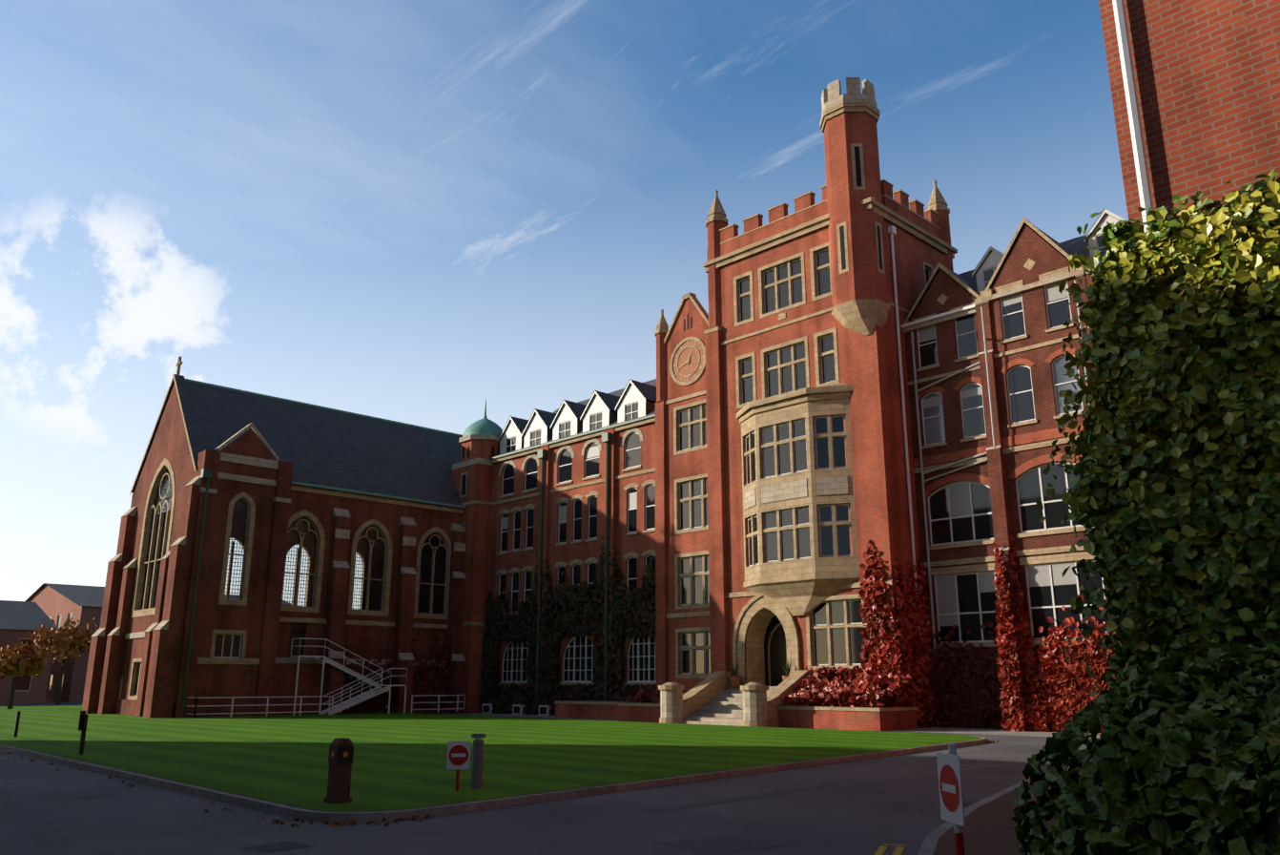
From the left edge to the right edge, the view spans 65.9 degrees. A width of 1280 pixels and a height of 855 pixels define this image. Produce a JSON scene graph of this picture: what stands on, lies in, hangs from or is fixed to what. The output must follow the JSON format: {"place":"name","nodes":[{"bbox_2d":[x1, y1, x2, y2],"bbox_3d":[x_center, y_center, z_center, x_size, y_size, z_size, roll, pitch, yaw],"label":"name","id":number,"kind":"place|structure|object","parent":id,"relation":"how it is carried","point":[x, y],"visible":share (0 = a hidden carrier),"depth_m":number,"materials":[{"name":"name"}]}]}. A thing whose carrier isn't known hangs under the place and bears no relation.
{"place":"outdoors","nodes":[
{"label":"outdoors","id":0,"kind":"place"},
{"bbox_2d":[0,701,1090,854],"bbox_3d":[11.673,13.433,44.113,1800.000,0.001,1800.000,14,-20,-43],"label":"ground sheet","id":1,"kind":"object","parent":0,"point":[870,806],"depth_m":14.78,"materials":[{"name":"concrete"}]},
{"bbox_2d":[0,641,48,708],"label":"autumn tree","id":2,"kind":"object","parent":1,"relation":"on","point":[18,659],"visible":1,"depth_m":71.67,"materials":[{"name":"orange plant"}]},
{"bbox_2d":[24,617,100,704],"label":"autumn tree","id":3,"kind":"object","parent":1,"relation":"on","point":[63,645],"visible":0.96,"depth_m":91.25,"materials":[{"name":"orange plant"}]},
{"bbox_2d":[0,582,291,703],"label":"distant blocks","id":4,"kind":"structure","parent":1,"relation":"on","point":[58,604],"depth_m":105.75,"materials":[{"name":"red brick"}]},
{"bbox_2d":[82,356,466,718],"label":"chapel","id":5,"kind":"structure","parent":1,"relation":"on","point":[267,482],"depth_m":62.07,"materials":[{"name":"brick"}]},
{"bbox_2d":[341,628,451,713],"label":"climbing plants","id":6,"kind":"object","parent":5,"relation":"attached to","point":[428,678],"depth_m":64.73,"materials":[{"name":"green plant"}]},
{"bbox_2d":[185,694,465,717],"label":"chapel railings","id":7,"kind":"object","parent":1,"relation":"on","point":[300,704],"visible":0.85,"depth_m":56.89,"materials":[{"name":"grey metal"}]},
{"bbox_2d":[290,637,407,714],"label":"exterior staircase","id":8,"kind":"structure","parent":1,"relation":"on","point":[378,689],"depth_m":60.41,"materials":[{"name":"grey metal"}]},
{"bbox_2d":[452,397,502,712],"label":"domed turret","id":9,"kind":"object","parent":1,"relation":"on","point":[472,469],"visible":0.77,"depth_m":69.56,"materials":[{"name":"red brick"}]},
{"bbox_2d":[0,704,985,822],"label":"lawn","id":10,"kind":"structure","parent":1,"relation":"on","point":[400,760],"depth_m":26.81,"materials":[{"name":"green plant"}]},
{"bbox_2d":[13,710,20,737],"bbox_3d":[-21.681,10.326,34.357,0.100,0.870,0.100,14,-20,-43],"label":"bollard","id":11,"kind":"object","parent":10,"relation":"on","point":[16,725],"visible":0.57,"depth_m":34.32,"materials":[{"name":"black metal"}]},
{"bbox_2d":[78,710,88,754],"bbox_3d":[-14.705,8.051,26.061,0.142,1.120,0.340,2,-15,-7],"label":"notice post","id":12,"kind":"object","parent":10,"relation":"on","point":[83,721],"visible":0.9,"depth_m":26.05,"materials":[{"name":"black metal"}]},
{"bbox_2d":[323,737,353,803],"bbox_3d":[-4.789,5.466,15.765,0.320,0.970,0.320,14,-20,-43],"label":"bollard","id":13,"kind":"object","parent":10,"relation":"on","point":[340,755],"visible":0.96,"depth_m":15.67,"materials":[{"name":"black metal"}]},
{"bbox_2d":[446,741,471,790],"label":"no entry sign","id":14,"kind":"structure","parent":10,"relation":"on","point":[458,755],"depth_m":17.30,"materials":[{"name":"red"}]},
{"bbox_2d":[471,732,485,788],"bbox_3d":[-2.926,6.006,17.794,0.260,0.940,0.247,14,-20,-43],"label":"bollard","id":15,"kind":"object","parent":10,"relation":"on","point":[477,763],"visible":0.92,"depth_m":17.72,"materials":[{"name":"grey metal"}]},
{"bbox_2d":[0,737,1000,827],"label":"leaf litter","id":16,"kind":"object","parent":1,"relation":"on","point":[330,821],"visible":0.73,"depth_m":14.45,"materials":[{"name":"brown plant"}]},
{"bbox_2d":[658,669,812,726],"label":"entrance steps","id":17,"kind":"structure","parent":1,"relation":"on","point":[715,697],"depth_m":47.87,"materials":[{"name":"stone"}]},
{"bbox_2d":[727,658,793,676],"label":"potted plants","id":18,"kind":"object","parent":17,"relation":"on","point":[787,671],"depth_m":48.69,"materials":[{"name":"plant"}]},
{"bbox_2d":[702,77,957,726],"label":"tower","id":19,"kind":"structure","parent":1,"relation":"on","point":[811,484],"depth_m":51.09,"materials":[{"name":"brick"}]},
{"bbox_2d":[783,538,936,726],"bbox_3d":[10.164,9.721,46.529,5.951,8.719,6.032,14,-20,-43],"label":"climbing ivy","id":20,"kind":"object","parent":19,"relation":"attached to","point":[888,681],"depth_m":45.44,"materials":[{"name":"red plant"}]},
{"bbox_2d":[874,843,905,854],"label":"yellow lines","id":21,"kind":"object","parent":1,"relation":"on","point":[880,850],"visible":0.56,"depth_m":11.95,"materials":[{"name":"yellow paint"}]},
{"bbox_2d":[936,743,965,854],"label":"no entry sign","id":22,"kind":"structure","parent":1,"relation":"on","point":[950,788],"depth_m":8.49,"materials":[{"name":"red"}]},
{"bbox_2d":[901,208,1125,731],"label":"wing","id":23,"kind":"structure","parent":1,"relation":"on","point":[986,361],"depth_m":45.61,"materials":[{"name":"red brick"}]},
{"bbox_2d":[926,534,1119,733],"bbox_3d":[18.262,7.985,41.112,2.237,9.396,15.592,14,-20,-43],"label":"climbing ivy","id":24,"kind":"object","parent":1,"relation":"on","point":[1001,682],"depth_m":42.08,"materials":[{"name":"red plant"}]},
{"bbox_2d":[1011,168,1279,854],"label":"ivy","id":25,"kind":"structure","parent":1,"relation":"on","point":[1210,265],"depth_m":9.90,"materials":[{"name":"green plant"}]},
{"bbox_2d":[0,0,1128,609],"label":"sky","id":26,"kind":"structure","parent":0,"point":[421,213],"materials":[{"name":"blue"}]},
{"bbox_2d":[456,712,1100,738],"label":"path","id":27,"kind":"structure","parent":0,"point":[978,731],"depth_m":42.02,"materials":[{"name":"concrete"}]},
{"bbox_2d":[482,378,656,715],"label":"wing","id":28,"kind":"structure","parent":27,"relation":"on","point":[572,483],"depth_m":63.77,"materials":[{"name":"red brick"}]},
{"bbox_2d":[477,536,656,715],"bbox_3d":[-4.875,12.354,62.291,0.744,11.477,17.000,14,-20,-43],"label":"ivy","id":29,"kind":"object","parent":28,"relation":"attached to","point":[636,620],"depth_m":61.87,"materials":[{"name":"green plant"}]},
{"bbox_2d":[655,291,710,692],"bbox_3d":[4.621,4.448,58.499,6.362,24.600,4.662,14,-20,-43],"label":"gabled bay","id":30,"kind":"object","parent":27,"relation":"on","point":[682,613],"visible":0.75,"depth_m":56.81,"materials":[{"name":"brick"}]},
{"bbox_2d":[554,675,918,730],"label":"planters","id":31,"kind":"object","parent":27,"relation":"on","point":[876,718],"visible":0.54,"depth_m":44.23,"materials":[{"name":"red brick"}]},
{"bbox_2d":[624,684,686,702],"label":"planter shrubs","id":32,"kind":"object","parent":31,"relation":"on","point":[646,694],"visible":0.19,"depth_m":52.12,"materials":[{"name":"red plant"}]},
{"bbox_2d":[917,759,1092,854],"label":"sidewalk","id":33,"kind":"structure","parent":0,"point":[988,828],"depth_m":11.81,"materials":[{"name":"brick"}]},
{"bbox_2d":[1098,0,1279,292],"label":"brick building","id":34,"kind":"structure","parent":0,"point":[1195,88],"depth_m":11.33,"materials":[{"name":"brick"}]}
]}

